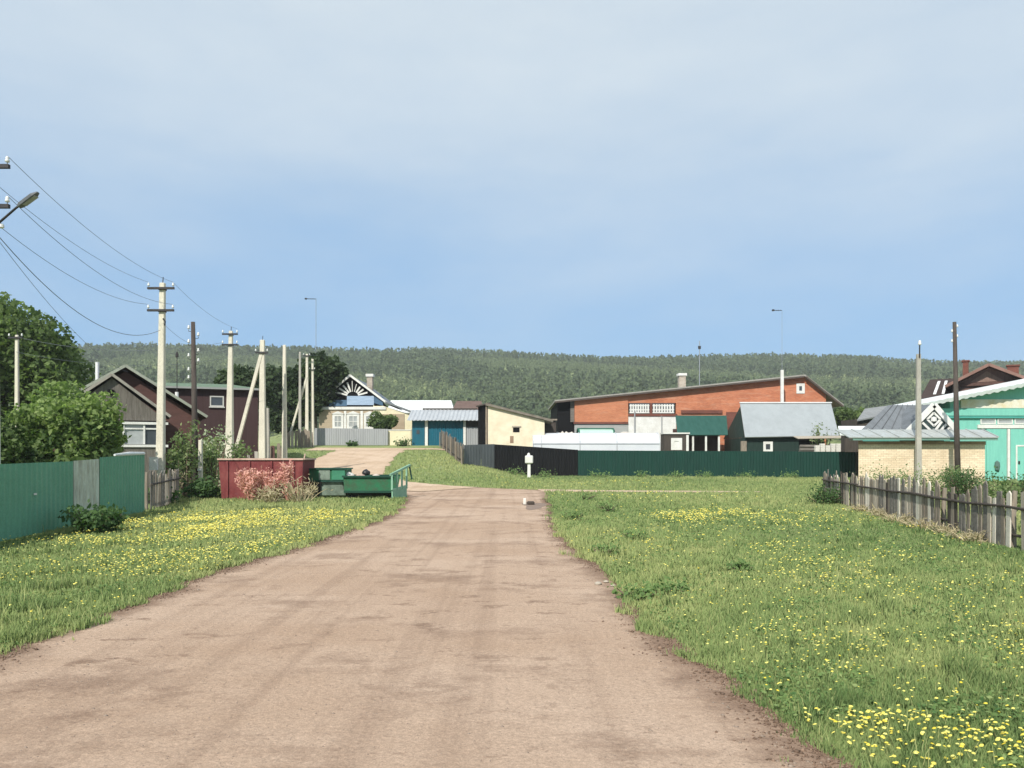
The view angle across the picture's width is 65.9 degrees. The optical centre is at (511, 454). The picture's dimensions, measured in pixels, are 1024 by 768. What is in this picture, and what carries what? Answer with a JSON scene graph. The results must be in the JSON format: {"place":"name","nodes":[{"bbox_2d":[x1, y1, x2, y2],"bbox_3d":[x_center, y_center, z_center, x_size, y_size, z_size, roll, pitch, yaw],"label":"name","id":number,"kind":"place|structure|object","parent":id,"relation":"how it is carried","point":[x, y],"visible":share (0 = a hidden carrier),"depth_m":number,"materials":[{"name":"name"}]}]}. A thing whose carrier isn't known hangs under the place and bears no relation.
{"place":"outdoors","nodes":[
{"label":"outdoors","id":0,"kind":"place"},
{"bbox_2d":[308,448,444,449],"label":"side track","id":1,"kind":"structure","parent":0,"point":[373,448],"depth_m":69.25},
{"bbox_2d":[315,450,474,490],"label":"sand track","id":2,"kind":"structure","parent":0,"point":[371,461],"depth_m":54.44,"materials":[{"name":"beige sand"}]},
{"bbox_2d":[0,487,854,767],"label":"dirt road","id":3,"kind":"structure","parent":0,"point":[64,668],"depth_m":6.16,"materials":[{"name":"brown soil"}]},
{"bbox_2d":[0,498,860,767],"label":"soil crumbs","id":4,"kind":"object","parent":3,"relation":"on","point":[766,720],"visible":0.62,"depth_m":6.32,"materials":[{"name":"brown soil"}]},
{"bbox_2d":[0,355,1023,767],"bbox_3d":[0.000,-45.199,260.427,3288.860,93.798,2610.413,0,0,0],"label":"ground","id":5,"kind":"structure","parent":0,"point":[274,441],"depth_m":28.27,"materials":[{"name":"green plant"}]},
{"bbox_2d":[8,331,22,434],"bbox_3d":[-25.063,-2.214,39.963,0.738,8.167,0.260,0,0,0],"label":"utility pole","id":6,"kind":"object","parent":5,"relation":"on","point":[16,337],"visible":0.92,"depth_m":39.93,"materials":[{"name":"concrete"}]},
{"bbox_2d":[0,156,38,463],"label":"utility pole","id":7,"kind":"object","parent":5,"relation":"on","point":[30,198],"visible":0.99,"depth_m":16.25,"materials":[{"name":"concrete"}]},
{"bbox_2d":[0,238,159,335],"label":"power line","id":8,"kind":"object","parent":7,"relation":"attached to","point":[61,299],"visible":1,"depth_m":20.03,"materials":[{"name":"metal"}]},
{"bbox_2d":[0,416,55,463],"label":"lilac bush","id":9,"kind":"object","parent":5,"relation":"on","point":[14,450],"visible":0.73,"depth_m":24.79,"materials":[{"name":"green plant"}]},
{"bbox_2d":[0,291,101,434],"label":"broadleaf tree","id":10,"kind":"object","parent":5,"relation":"on","point":[34,370],"visible":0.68,"depth_m":45.05,"materials":[{"name":"green plant"}]},
{"bbox_2d":[3,379,131,461],"bbox_3d":[-14.951,-0.358,27.099,3.646,4.524,3.940,0,0,0],"label":"lilac bush","id":11,"kind":"object","parent":5,"relation":"on","point":[69,427],"visible":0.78,"depth_m":26.13,"materials":[{"name":"green plant"}]},
{"bbox_2d":[0,452,144,540],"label":"steel fence","id":12,"kind":"object","parent":5,"relation":"on","point":[36,498],"visible":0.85,"depth_m":17.87,"materials":[{"name":"metal"}]},
{"bbox_2d":[57,499,129,534],"bbox_3d":[-9.217,1.349,17.270,1.518,0.826,1.474,0,0,0],"label":"nettle clump","id":13,"kind":"object","parent":5,"relation":"on","point":[101,518],"visible":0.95,"depth_m":16.98,"materials":[{"name":"green plant"}]},
{"bbox_2d":[54,362,207,488],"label":"brown house","id":14,"kind":"structure","parent":5,"relation":"on","point":[135,390],"depth_m":36.82,"materials":[{"name":"red paint"}]},
{"bbox_2d":[123,425,142,443],"bbox_3d":[-17.481,-0.952,36.435,0.860,0.902,0.100,0,0,-26],"label":"window","id":15,"kind":"structure","parent":14,"relation":"in","point":[136,431],"depth_m":36.49,"materials":[{"name":"white glass"}]},
{"bbox_2d":[143,425,155,443],"bbox_3d":[-16.711,-0.952,36.810,0.860,0.902,0.100,0,0,-26],"label":"window","id":16,"kind":"structure","parent":14,"relation":"in","point":[149,431],"depth_m":36.77,"materials":[{"name":"grey glass"}]},
{"bbox_2d":[147,277,174,477],"bbox_3d":[-13.186,-2.355,29.716,1.024,8.709,0.432,0,0,0],"label":"utility pole","id":17,"kind":"object","parent":5,"relation":"on","point":[157,463],"visible":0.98,"depth_m":29.70,"materials":[{"name":"concrete"}]},
{"bbox_2d":[145,468,180,509],"bbox_3d":[-11.645,1.126,26.537,0.275,1.348,5.561,0,0,-14],"label":"plank fence","id":18,"kind":"object","parent":5,"relation":"on","point":[160,488],"visible":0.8,"depth_m":25.51,"materials":[{"name":"grey wood"}]},
{"bbox_2d":[148,483,183,503],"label":"nettle clump","id":19,"kind":"object","parent":5,"relation":"on","point":[175,494],"visible":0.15,"depth_m":27.10,"materials":[{"name":"green plant"}]},
{"bbox_2d":[165,447,182,490],"bbox_3d":[-12.954,0.717,30.233,0.730,2.074,1.040,0,0,0],"label":"sapling","id":20,"kind":"object","parent":5,"relation":"on","point":[172,461],"visible":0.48,"depth_m":30.03,"materials":[{"name":"green plant"}]},
{"bbox_2d":[169,419,201,497],"bbox_3d":[-13.114,0.162,31.542,1.170,3.187,1.246,0,0,29],"label":"sapling","id":21,"kind":"object","parent":5,"relation":"on","point":[189,467],"visible":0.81,"depth_m":31.50,"materials":[{"name":"green plant"}]},
{"bbox_2d":[187,322,199,482],"bbox_3d":[-13.304,-1.827,33.000,0.510,7.459,0.247,0,0,0],"label":"utility pole","id":22,"kind":"object","parent":5,"relation":"on","point":[193,381],"visible":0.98,"depth_m":32.93,"materials":[{"name":"brown wood"}]},
{"bbox_2d":[197,440,202,479],"bbox_3d":[-12.775,0.592,32.392,0.180,2.415,0.185,0,0,0],"label":"marker post","id":23,"kind":"object","parent":5,"relation":"on","point":[200,458],"visible":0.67,"depth_m":32.33,"materials":[{"name":"concrete"}]},
{"bbox_2d":[182,475,220,498],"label":"bush","id":24,"kind":"object","parent":5,"relation":"on","point":[198,487],"visible":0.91,"depth_m":30.24,"materials":[{"name":"green plant"}]},
{"bbox_2d":[155,382,258,466],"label":"maroon barn","id":25,"kind":"structure","parent":5,"relation":"on","point":[211,400],"depth_m":51.27,"materials":[{"name":"brown paint"}]},
{"bbox_2d":[209,396,224,407],"bbox_3d":[-19.081,-3.437,51.075,0.976,0.761,0.117,0,0,-20],"label":"window","id":26,"kind":"structure","parent":25,"relation":"in","point":[215,401],"depth_m":51.11,"materials":[{"name":"white paint"}]},
{"bbox_2d":[195,436,226,482],"bbox_3d":[-12.727,0.432,33.171,1.334,2.649,1.093,0,0,0],"label":"sapling","id":27,"kind":"object","parent":5,"relation":"on","point":[209,464],"visible":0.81,"depth_m":33.14,"materials":[{"name":"green plant"}]},
{"bbox_2d":[198,424,233,487],"bbox_3d":[-13.631,0.171,36.100,1.600,3.162,1.544,0,0,-30],"label":"sapling","id":28,"kind":"object","parent":5,"relation":"on","point":[220,452],"visible":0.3,"depth_m":36.01,"materials":[{"name":"green plant"}]},
{"bbox_2d":[222,327,237,457],"bbox_3d":[-14.593,-2.422,41.000,0.836,8.469,0.373,0,0,0],"label":"utility pole","id":29,"kind":"object","parent":5,"relation":"on","point":[230,407],"visible":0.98,"depth_m":40.88,"materials":[{"name":"concrete"}]},
{"bbox_2d":[226,438,252,457],"bbox_3d":[-12.623,0.473,36.341,1.311,2.543,1.710,0,0,0],"label":"sapling","id":30,"kind":"object","parent":5,"relation":"on","point":[238,453],"visible":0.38,"depth_m":36.36,"materials":[{"name":"green plant"}]},
{"bbox_2d":[213,363,275,424],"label":"dark tree","id":31,"kind":"object","parent":5,"relation":"on","point":[243,376],"visible":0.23,"depth_m":65.23,"materials":[{"name":"green plant"}]},
{"bbox_2d":[234,337,269,457],"bbox_3d":[-14.703,-2.463,43.997,2.394,8.326,0.426,0,0,0],"label":"utility pole","id":32,"kind":"object","parent":5,"relation":"on","point":[264,439],"visible":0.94,"depth_m":43.87,"materials":[{"name":"concrete"}]},
{"bbox_2d":[234,465,282,500],"bbox_3d":[-9.186,1.065,28.944,1.738,1.400,1.736,0,0,-39],"label":"rosy shrub","id":33,"kind":"object","parent":5,"relation":"on","point":[251,481],"visible":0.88,"depth_m":28.74,"materials":[{"name":"pink plant"}]},
{"bbox_2d":[217,454,315,498],"bbox_3d":[-9.536,0.804,30.900,3.349,1.712,1.930,0,0,0],"label":"red bin","id":34,"kind":"object","parent":5,"relation":"on","point":[228,467],"visible":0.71,"depth_m":30.00,"materials":[{"name":"metal"}]},
{"bbox_2d":[244,483,289,503],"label":"dry tuft","id":35,"kind":"object","parent":5,"relation":"on","point":[267,496],"visible":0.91,"depth_m":27.43,"materials":[{"name":"plant"}]},
{"bbox_2d":[258,363,310,433],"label":"dark tree","id":36,"kind":"object","parent":5,"relation":"on","point":[273,375],"visible":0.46,"depth_m":88.30,"materials":[{"name":"green plant"}]},
{"bbox_2d":[282,345,286,457],"bbox_3d":[-13.247,-2.476,46.000,0.300,7.859,0.255,0,0,0],"label":"utility pole","id":37,"kind":"object","parent":5,"relation":"on","point":[284,414],"visible":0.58,"depth_m":45.91,"materials":[{"name":"concrete"}]},
{"bbox_2d":[277,459,293,499],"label":"rosy shrub","id":38,"kind":"object","parent":5,"relation":"on","point":[286,477],"visible":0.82,"depth_m":28.90,"materials":[{"name":"pink plant"}]},
{"bbox_2d":[271,476,325,502],"bbox_3d":[-7.674,1.230,28.125,1.832,1.071,2.076,0,0,-42],"label":"dry tuft","id":39,"kind":"object","parent":5,"relation":"on","point":[298,498],"visible":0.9,"depth_m":28.12,"materials":[{"name":"plant"}]},
{"bbox_2d":[287,353,309,446],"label":"utility pole","id":40,"kind":"object","parent":5,"relation":"on","point":[306,385],"visible":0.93,"depth_m":71.89,"materials":[{"name":"concrete"}]},
{"bbox_2d":[287,429,312,447],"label":"plank fence","id":41,"kind":"object","parent":5,"relation":"on","point":[305,438],"visible":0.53,"depth_m":71.00,"materials":[{"name":"grey wood"}]},
{"bbox_2d":[298,352,301,446],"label":"utility pole","id":42,"kind":"object","parent":5,"relation":"on","point":[299,423],"visible":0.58,"depth_m":71.41,"materials":[{"name":"concrete"}]},
{"bbox_2d":[309,359,314,446],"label":"utility pole","id":43,"kind":"object","parent":5,"relation":"on","point":[312,369],"visible":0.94,"depth_m":72.39,"materials":[{"name":"concrete"}]},
{"bbox_2d":[286,350,348,427],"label":"dark tree","id":44,"kind":"object","parent":5,"relation":"on","point":[330,374],"visible":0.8,"depth_m":78.00,"materials":[{"name":"green plant"}]},
{"bbox_2d":[308,468,352,496],"bbox_3d":[-7.318,1.109,31.600,1.650,1.181,1.340,0,0,0],"label":"green dumpster","id":45,"kind":"object","parent":5,"relation":"on","point":[330,481],"visible":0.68,"depth_m":31.00,"materials":[{"name":"paint"}]},
{"bbox_2d":[314,428,387,445],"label":"steel fence","id":46,"kind":"object","parent":5,"relation":"on","point":[334,436],"visible":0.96,"depth_m":73.99,"materials":[{"name":"metal"}]},
{"bbox_2d":[316,374,411,442],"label":"blue house","id":47,"kind":"structure","parent":5,"relation":"on","point":[356,403],"depth_m":78.98,"materials":[{"name":"wood"}]},
{"bbox_2d":[332,411,342,427],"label":"window","id":48,"kind":"structure","parent":47,"relation":"in","point":[337,417],"depth_m":78.93,"materials":[{"name":"white paint"}]},
{"bbox_2d":[347,411,358,428],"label":"window","id":49,"kind":"structure","parent":47,"relation":"in","point":[352,417],"depth_m":78.93,"materials":[{"name":"white paint"}]},
{"bbox_2d":[342,464,412,498],"bbox_3d":[-5.285,1.036,31.390,2.566,1.329,1.890,0,0,0],"label":"green skip","id":50,"kind":"object","parent":5,"relation":"on","point":[380,485],"visible":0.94,"depth_m":30.60,"materials":[{"name":"paint"}]},
{"bbox_2d":[366,411,399,429],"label":"garden bush","id":51,"kind":"object","parent":5,"relation":"on","point":[381,421],"visible":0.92,"depth_m":76.01,"materials":[{"name":"green plant"}]},
{"bbox_2d":[388,430,411,444],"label":"garden wall","id":52,"kind":"structure","parent":5,"relation":"on","point":[393,435],"depth_m":74.30,"materials":[{"name":"beige paint"}]},
{"bbox_2d":[388,400,453,413],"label":"white roofed shed","id":53,"kind":"structure","parent":5,"relation":"on","point":[414,404],"depth_m":96.20,"materials":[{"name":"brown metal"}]},
{"bbox_2d":[407,408,477,445],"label":"teal garage","id":54,"kind":"structure","parent":5,"relation":"on","point":[460,425],"depth_m":74.08,"materials":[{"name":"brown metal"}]},
{"bbox_2d":[412,421,424,445],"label":"door","id":55,"kind":"structure","parent":54,"relation":"in","point":[418,427],"depth_m":74.03,"materials":[{"name":"teal paint"}]},
{"bbox_2d":[439,430,463,463],"bbox_3d":[-5.095,-0.769,64.980,0.273,3.164,14.387,0,0,-12],"label":"picket fence","id":56,"kind":"object","parent":5,"relation":"on","point":[450,446],"visible":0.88,"depth_m":63.91,"materials":[{"name":"grey wood"}]},
{"bbox_2d":[453,401,481,409],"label":"brown roofed shed","id":57,"kind":"structure","parent":5,"relation":"on","point":[466,404],"depth_m":92.02,"materials":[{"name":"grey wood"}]},
{"bbox_2d":[463,444,493,467],"bbox_3d":[-2.511,0.096,60.752,0.144,1.935,4.324,0,0,33],"label":"fence","id":58,"kind":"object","parent":5,"relation":"on","point":[481,455],"depth_m":60.82,"materials":[{"name":"metal"}]},
{"bbox_2d":[476,402,490,444],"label":"dark lean to","id":59,"kind":"object","parent":5,"relation":"on","point":[482,423],"visible":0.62,"depth_m":70.10,"materials":[{"name":"grey wood"}]},
{"bbox_2d":[0,493,1023,767],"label":"clover leaves","id":60,"kind":"object","parent":5,"relation":"on","point":[856,671],"visible":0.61,"depth_m":9.18,"materials":[{"name":"green plant"}]},
{"bbox_2d":[0,477,1023,767],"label":"dandelions","id":61,"kind":"object","parent":5,"relation":"on","point":[264,515],"visible":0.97,"depth_m":12.23,"materials":[{"name":"yellow plant"}]},
{"bbox_2d":[8,341,1023,439],"bbox_3d":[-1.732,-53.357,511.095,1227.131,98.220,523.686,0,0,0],"label":"forest","id":62,"kind":"object","parent":5,"relation":"on","point":[618,377],"visible":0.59,"depth_m":522.50,"materials":[{"name":"green plant"}]},
{"bbox_2d":[486,403,552,446],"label":"cream shed","id":63,"kind":"structure","parent":5,"relation":"on","point":[507,426],"depth_m":67.00,"materials":[{"name":"paint"}]},
{"bbox_2d":[494,444,577,475],"bbox_3d":[1.902,0.449,62.487,6.614,2.601,0.110,0,0,5],"label":"steel fence","id":64,"kind":"object","parent":5,"relation":"on","point":[562,462],"visible":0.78,"depth_m":62.43,"materials":[{"name":"metal"}]},
{"bbox_2d":[544,419,556,432],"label":"dark lean to","id":65,"kind":"object","parent":5,"relation":"on","point":[550,428],"visible":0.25,"depth_m":72.00,"materials":[{"name":"brown wood"}]},
{"bbox_2d":[576,428,614,432],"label":"greenhouse","id":66,"kind":"object","parent":5,"relation":"on","point":[595,430],"visible":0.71,"depth_m":72.80,"materials":[{"name":"plastic"}]},
{"bbox_2d":[532,432,660,450],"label":"greenhouse","id":67,"kind":"object","parent":5,"relation":"on","point":[618,441],"visible":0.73,"depth_m":66.53,"materials":[{"name":"white plastic"}]},
{"bbox_2d":[593,499,618,511],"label":"weed clump","id":68,"kind":"object","parent":5,"relation":"on","point":[608,507],"visible":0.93,"depth_m":23.44,"materials":[{"name":"green plant"}]},
{"bbox_2d":[589,539,624,554],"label":"weed clump","id":69,"kind":"object","parent":5,"relation":"on","point":[604,547],"visible":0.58,"depth_m":13.32,"materials":[{"name":"green plant"}]},
{"bbox_2d":[607,577,658,602],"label":"weed clump","id":70,"kind":"object","parent":5,"relation":"on","point":[646,589],"visible":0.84,"depth_m":9.21,"materials":[{"name":"green plant"}]},
{"bbox_2d":[621,529,648,539],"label":"weed clump","id":71,"kind":"object","parent":5,"relation":"on","point":[631,533],"visible":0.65,"depth_m":15.71,"materials":[{"name":"green plant"}]},
{"bbox_2d":[649,576,689,596],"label":"weed clump","id":72,"kind":"object","parent":5,"relation":"on","point":[664,586],"visible":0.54,"depth_m":9.53,"materials":[{"name":"green plant"}]},
{"bbox_2d":[660,433,689,450],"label":"kiosk","id":73,"kind":"object","parent":5,"relation":"on","point":[674,441],"visible":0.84,"depth_m":71.20,"materials":[{"name":"grey wood"}]},
{"bbox_2d":[671,438,681,449],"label":"window","id":74,"kind":"structure","parent":73,"relation":"in","point":[676,443],"depth_m":71.14,"materials":[{"name":"white paint"}]},
{"bbox_2d":[548,373,843,450],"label":"brick house","id":75,"kind":"structure","parent":5,"relation":"on","point":[655,411],"depth_m":78.00,"materials":[{"name":"orange brick"}]},
{"bbox_2d":[629,403,649,413],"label":"window","id":76,"kind":"structure","parent":75,"relation":"in","point":[639,408],"depth_m":77.92,"materials":[{"name":"white glass"}]},
{"bbox_2d":[652,403,674,413],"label":"window","id":77,"kind":"structure","parent":75,"relation":"in","point":[657,408],"depth_m":77.94,"materials":[{"name":"white paint"}]},
{"bbox_2d":[673,416,727,450],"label":"porch","id":78,"kind":"object","parent":5,"relation":"on","point":[705,432],"visible":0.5,"depth_m":74.04,"materials":[{"name":"green metal"}]},
{"bbox_2d":[578,450,854,476],"bbox_3d":[15.393,0.710,60.333,20.734,2.160,0.113,0,0,11],"label":"steel fence","id":79,"kind":"object","parent":5,"relation":"on","point":[723,463],"visible":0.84,"depth_m":60.25,"materials":[{"name":"metal"}]},
{"bbox_2d":[726,558,754,571],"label":"weed clump","id":80,"kind":"object","parent":5,"relation":"on","point":[737,565],"visible":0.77,"depth_m":11.42,"materials":[{"name":"green plant"}]},
{"bbox_2d":[772,309,783,401],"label":"antenna mast","id":81,"kind":"object","parent":5,"relation":"on","point":[781,385],"visible":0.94,"depth_m":75.89,"materials":[{"name":"white metal"}]},
{"bbox_2d":[724,402,838,450],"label":"metal roofed shed","id":82,"kind":"structure","parent":5,"relation":"on","point":[766,426],"depth_m":70.99,"materials":[{"name":"white paint"}]},
{"bbox_2d":[810,421,836,444],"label":"sapling","id":83,"kind":"object","parent":5,"relation":"on","point":[818,441],"visible":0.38,"depth_m":66.92,"materials":[{"name":"green plant"}]},
{"bbox_2d":[800,477,849,504],"bbox_3d":[10.900,1.254,26.968,1.865,1.022,2.076,0,0,0],"label":"bush","id":84,"kind":"object","parent":5,"relation":"on","point":[826,497],"visible":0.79,"depth_m":26.98,"materials":[{"name":"green plant"}]},
{"bbox_2d":[838,426,864,451],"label":"shed","id":85,"kind":"structure","parent":5,"relation":"on","point":[851,445],"depth_m":55.70,"materials":[{"name":"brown wood"}]},
{"bbox_2d":[833,406,872,427],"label":"garden tree","id":86,"kind":"object","parent":5,"relation":"on","point":[842,414],"visible":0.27,"depth_m":82.89,"materials":[{"name":"green plant"}]},
{"bbox_2d":[841,406,885,477],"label":"shed","id":87,"kind":"structure","parent":5,"relation":"on","point":[867,415],"depth_m":59.07,"materials":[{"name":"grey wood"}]},
{"bbox_2d":[856,459,922,489],"bbox_3d":[17.342,0.970,36.308,3.278,1.596,3.758,0,0,27],"label":"garden plant","id":88,"kind":"object","parent":5,"relation":"on","point":[885,478],"visible":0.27,"depth_m":35.84,"materials":[{"name":"green plant"}]},
{"bbox_2d":[877,510,912,522],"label":"dry tuft","id":89,"kind":"object","parent":5,"relation":"on","point":[903,516],"visible":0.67,"depth_m":19.86,"materials":[{"name":"plant"}]},
{"bbox_2d":[862,403,953,440],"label":"hip roofed house","id":90,"kind":"structure","parent":5,"relation":"on","point":[902,416],"depth_m":43.80,"materials":[{"name":"grey metal"}]},
{"bbox_2d":[892,516,933,528],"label":"dry tuft","id":91,"kind":"object","parent":5,"relation":"on","point":[913,523],"visible":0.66,"depth_m":18.21,"materials":[{"name":"plant"}]},
{"bbox_2d":[835,429,998,487],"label":"brick garage","id":92,"kind":"structure","parent":5,"relation":"on","point":[939,453],"depth_m":41.00,"materials":[{"name":"brick"}]},
{"bbox_2d":[915,340,921,485],"bbox_3d":[20.582,-1.894,39.956,0.270,7.788,0.318,0,0,0],"label":"utility pole","id":93,"kind":"object","parent":5,"relation":"on","point":[918,438],"visible":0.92,"depth_m":39.91,"materials":[{"name":"concrete"}]},
{"bbox_2d":[821,470,1023,550],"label":"picket fence","id":94,"kind":"object","parent":5,"relation":"on","point":[916,499],"visible":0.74,"depth_m":17.77,"materials":[{"name":"grey wood"}]},
{"bbox_2d":[886,463,970,495],"bbox_3d":[17.333,1.043,33.047,3.441,1.448,3.533,0,0,43],"label":"garden plant","id":95,"kind":"object","parent":5,"relation":"on","point":[933,484],"visible":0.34,"depth_m":32.81,"materials":[{"name":"green plant"}]},
{"bbox_2d":[921,378,952,398],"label":"brown roofed shed","id":96,"kind":"structure","parent":5,"relation":"on","point":[934,387],"depth_m":64.66,"materials":[{"name":"metal"}]},
{"bbox_2d":[925,518,970,534],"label":"dry tuft","id":97,"kind":"object","parent":5,"relation":"on","point":[939,529],"visible":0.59,"depth_m":16.82,"materials":[{"name":"plant"}]},
{"bbox_2d":[951,322,960,476],"bbox_3d":[21.924,-2.332,39.000,0.499,8.471,0.285,0,0,0],"label":"utility pole","id":98,"kind":"object","parent":5,"relation":"on","point":[957,459],"visible":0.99,"depth_m":38.92,"materials":[{"name":"brown wood"}]},
{"bbox_2d":[895,379,1023,480],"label":"turquoise house","id":99,"kind":"structure","parent":5,"relation":"on","point":[997,409],"depth_m":51.43,"materials":[{"name":"paint"}]},
{"bbox_2d":[932,461,998,497],"bbox_3d":[17.846,0.996,30.941,2.041,1.535,2.283,0,0,0],"label":"garden plant","id":100,"kind":"object","parent":5,"relation":"on","point":[963,480],"visible":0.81,"depth_m":30.83,"materials":[{"name":"green plant"}]},
{"bbox_2d":[941,525,991,543],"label":"dry tuft","id":101,"kind":"object","parent":5,"relation":"on","point":[977,535],"visible":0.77,"depth_m":15.40,"materials":[{"name":"plant"}]},
{"bbox_2d":[945,360,1023,392],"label":"brown gabled house","id":102,"kind":"structure","parent":5,"relation":"on","point":[987,375],"depth_m":61.94,"materials":[{"name":"tile"}]},
{"bbox_2d":[974,476,1022,528],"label":"garden plant","id":103,"kind":"object","parent":5,"relation":"on","point":[1005,487],"visible":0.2,"depth_m":17.45,"materials":[{"name":"green plant"}]},
{"bbox_2d":[978,472,1023,503],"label":"garden plant","id":104,"kind":"object","parent":5,"relation":"on","point":[1020,485],"visible":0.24,"depth_m":26.95,"materials":[{"name":"green plant"}]},
{"bbox_2d":[0,0,1023,362],"label":"sky","id":105,"kind":"structure","parent":0,"point":[646,178],"materials":[{"name":"blue"}]},
{"bbox_2d":[538,489,759,492],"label":"foot path","id":106,"kind":"structure","parent":0,"point":[626,490],"depth_m":37.60,"materials":[{"name":"brown soil"}]},
{"bbox_2d":[793,436,840,451],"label":"shed","id":107,"kind":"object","parent":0,"point":[806,448],"visible":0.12,"depth_m":65.90,"materials":[{"name":"grey wood"}]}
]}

